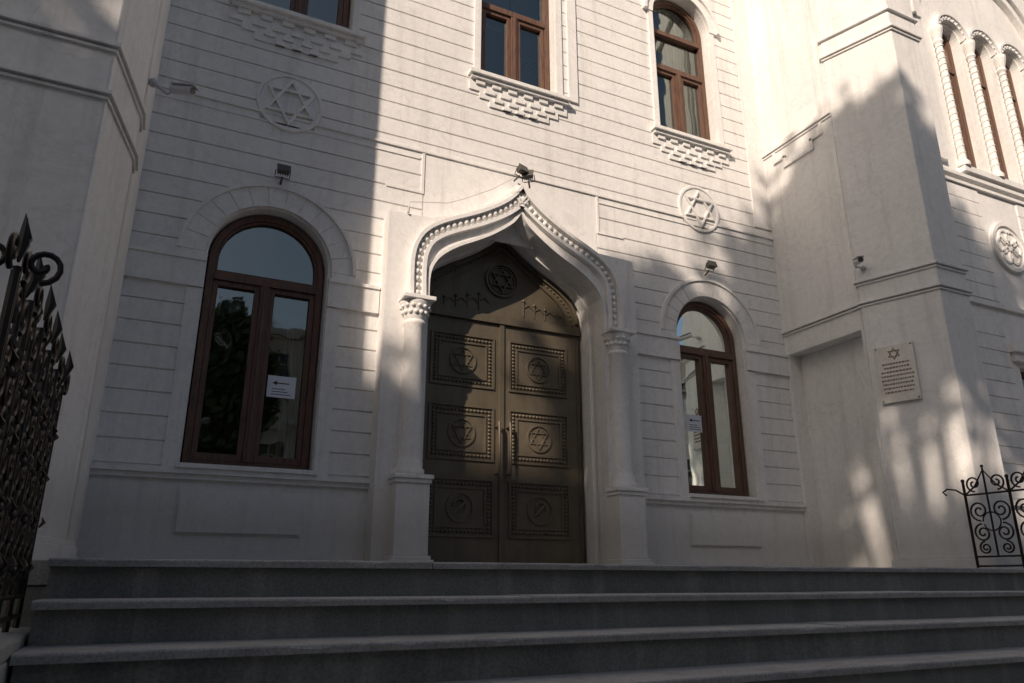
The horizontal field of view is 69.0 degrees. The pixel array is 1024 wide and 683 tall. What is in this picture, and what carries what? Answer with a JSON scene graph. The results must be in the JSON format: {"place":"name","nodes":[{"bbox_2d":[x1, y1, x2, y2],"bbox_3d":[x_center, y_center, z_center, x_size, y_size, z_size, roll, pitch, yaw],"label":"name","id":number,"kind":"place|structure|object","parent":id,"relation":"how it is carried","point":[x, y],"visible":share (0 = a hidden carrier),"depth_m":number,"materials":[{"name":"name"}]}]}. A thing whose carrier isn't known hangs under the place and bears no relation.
{"place":"outdoors","nodes":[
{"label":"outdoors","id":0,"kind":"place"},
{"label":"pavement","id":1,"kind":"structure","parent":0,"visible":0},
{"bbox_2d":[0,558,1023,682],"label":"stone steps","id":2,"kind":"structure","parent":1,"relation":"on","point":[96,620],"depth_m":3.47,"materials":[{"name":"stone"}]},
{"bbox_2d":[0,213,73,632],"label":"iron fence","id":3,"kind":"object","parent":2,"relation":"on","point":[33,390],"visible":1,"depth_m":2.59,"materials":[{"name":"black metal"}]},
{"bbox_2d":[0,0,1023,567],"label":"synagogue","id":4,"kind":"structure","parent":2,"relation":"on","point":[504,370],"depth_m":9.51,"materials":[{"name":"white paint"}]},
{"bbox_2d":[149,78,198,95],"bbox_3d":[-3.236,-2.427,7.099,0.418,0.126,0.209,9,-16,12],"label":"security camera","id":5,"kind":"object","parent":4,"relation":"attached to","point":[181,88],"visible":1,"depth_m":7.11,"materials":[{"name":"white plastic"}]},
{"bbox_2d":[181,216,323,469],"bbox_3d":[-2.762,-0.044,8.161,1.240,2.890,0.148,8,-20,-24],"label":"arched window frame","id":6,"kind":"structure","parent":4,"relation":"in","point":[264,289],"depth_m":8.08,"materials":[{"name":"brown wood"}]},
{"bbox_2d":[266,375,295,398],"bbox_3d":[-2.516,0.497,8.130,0.300,0.240,0.003,8,-20,-24],"label":"paper notice","id":7,"kind":"object","parent":4,"relation":"attached to","point":[280,387],"visible":1,"depth_m":8.13,"materials":[{"name":"white paper"}]},
{"bbox_2d":[275,163,290,184],"bbox_3d":[-2.618,-1.900,8.493,0.171,0.105,0.218,8,-40,-24],"label":"floodlight","id":8,"kind":"object","parent":4,"relation":"attached to","point":[282,169],"visible":1,"depth_m":8.43,"materials":[{"name":"black metal"}]},
{"bbox_2d":[258,0,349,27],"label":"upper window frame","id":9,"kind":"structure","parent":4,"relation":"in","point":[299,6],"depth_m":9.71,"materials":[{"name":"brown wood"}]},
{"bbox_2d":[407,178,513,212],"bbox_3d":[-0.610,-1.834,9.284,1.417,0.824,0.032,8,-20,-24],"label":"electric cable","id":10,"kind":"object","parent":4,"relation":"attached to","point":[408,209],"visible":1,"depth_m":9.18,"materials":[{"name":"plastic"}]},
{"bbox_2d":[422,242,585,563],"bbox_3d":[-0.140,0.632,9.416,2.340,4.430,0.105,8,-20,-24],"label":"bronze double door","id":11,"kind":"structure","parent":4,"relation":"in","point":[499,277],"depth_m":9.34,"materials":[{"name":"brown metal"}]},
{"bbox_2d":[481,0,549,90],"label":"upper window frame","id":12,"kind":"structure","parent":4,"relation":"in","point":[513,21],"depth_m":10.98,"materials":[{"name":"brown wood"}]},
{"bbox_2d":[513,163,528,181],"bbox_3d":[0.087,-2.183,9.674,0.171,0.105,0.218,17,-45,-43],"label":"floodlight","id":13,"kind":"object","parent":4,"relation":"attached to","point":[521,169],"visible":1,"depth_m":9.62,"materials":[{"name":"grey metal"}]},
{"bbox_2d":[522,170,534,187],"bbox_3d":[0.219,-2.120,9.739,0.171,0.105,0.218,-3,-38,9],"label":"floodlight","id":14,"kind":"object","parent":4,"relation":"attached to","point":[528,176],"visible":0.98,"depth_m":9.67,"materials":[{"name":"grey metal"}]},
{"bbox_2d":[652,0,709,139],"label":"upper window frame","id":15,"kind":"structure","parent":4,"relation":"in","point":[677,78],"depth_m":12.40,"materials":[{"name":"brown wood"}]},
{"bbox_2d":[686,414,702,432],"bbox_3d":[2.579,1.155,10.507,0.300,0.240,0.003,8,-20,-24],"label":"paper notice","id":16,"kind":"object","parent":4,"relation":"attached to","point":[693,423],"visible":1,"depth_m":10.50,"materials":[{"name":"white paper"}]},
{"bbox_2d":[677,310,737,487],"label":"arched window glass","id":17,"kind":"structure","parent":4,"relation":"in","point":[695,328],"depth_m":10.73,"materials":[{"name":"clear glass"}]},
{"bbox_2d":[704,260,717,275],"bbox_3d":[2.910,-1.084,11.037,0.171,0.105,0.218,8,-40,-24],"label":"floodlight","id":18,"kind":"object","parent":4,"relation":"attached to","point":[712,265],"visible":1,"depth_m":10.97,"materials":[{"name":"grey metal"}]},
{"bbox_2d":[677,303,748,496],"bbox_3d":[2.793,0.795,10.712,1.160,2.850,0.148,8,-20,-24],"label":"arched window frame","id":19,"kind":"structure","parent":4,"relation":"in","point":[704,357],"depth_m":10.70,"materials":[{"name":"brown wood"}]},
{"bbox_2d":[852,255,865,270],"bbox_3d":[4.744,-1.080,10.189,0.159,0.136,0.423,-9,-20,25],"label":"security camera","id":20,"kind":"object","parent":4,"relation":"attached to","point":[858,260],"visible":1,"depth_m":10.14,"materials":[{"name":"white plastic"}]},
{"bbox_2d":[874,341,921,404],"bbox_3d":[5.013,0.410,9.691,0.480,0.760,0.061,-17,-24,42],"label":"wall plaque","id":21,"kind":"object","parent":4,"relation":"attached to","point":[897,373],"depth_m":9.67,"materials":[{"name":"stone"}]},
{"bbox_2d":[942,34,976,167],"bbox_3d":[7.441,-4.052,12.643,0.540,2.920,0.148,8,-20,-24],"label":"lancet window frame","id":22,"kind":"structure","parent":4,"relation":"in","point":[947,48],"depth_m":12.70,"materials":[{"name":"brown wood"}]},
{"bbox_2d":[975,50,1008,179],"bbox_3d":[8.206,-3.939,12.995,0.540,2.920,0.148,8,-20,-24],"label":"lancet window frame","id":23,"kind":"structure","parent":4,"relation":"in","point":[983,82],"depth_m":13.06,"materials":[{"name":"brown wood"}]},
{"bbox_2d":[1005,65,1023,143],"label":"lancet window frame","id":24,"kind":"structure","parent":4,"relation":"in","point":[1010,82],"depth_m":13.55,"materials":[{"name":"brown wood"}]},
{"bbox_2d":[942,465,1023,567],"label":"iron gate","id":25,"kind":"structure","parent":2,"relation":"on","point":[1008,489],"depth_m":8.13,"materials":[{"name":"black metal"}]}
]}

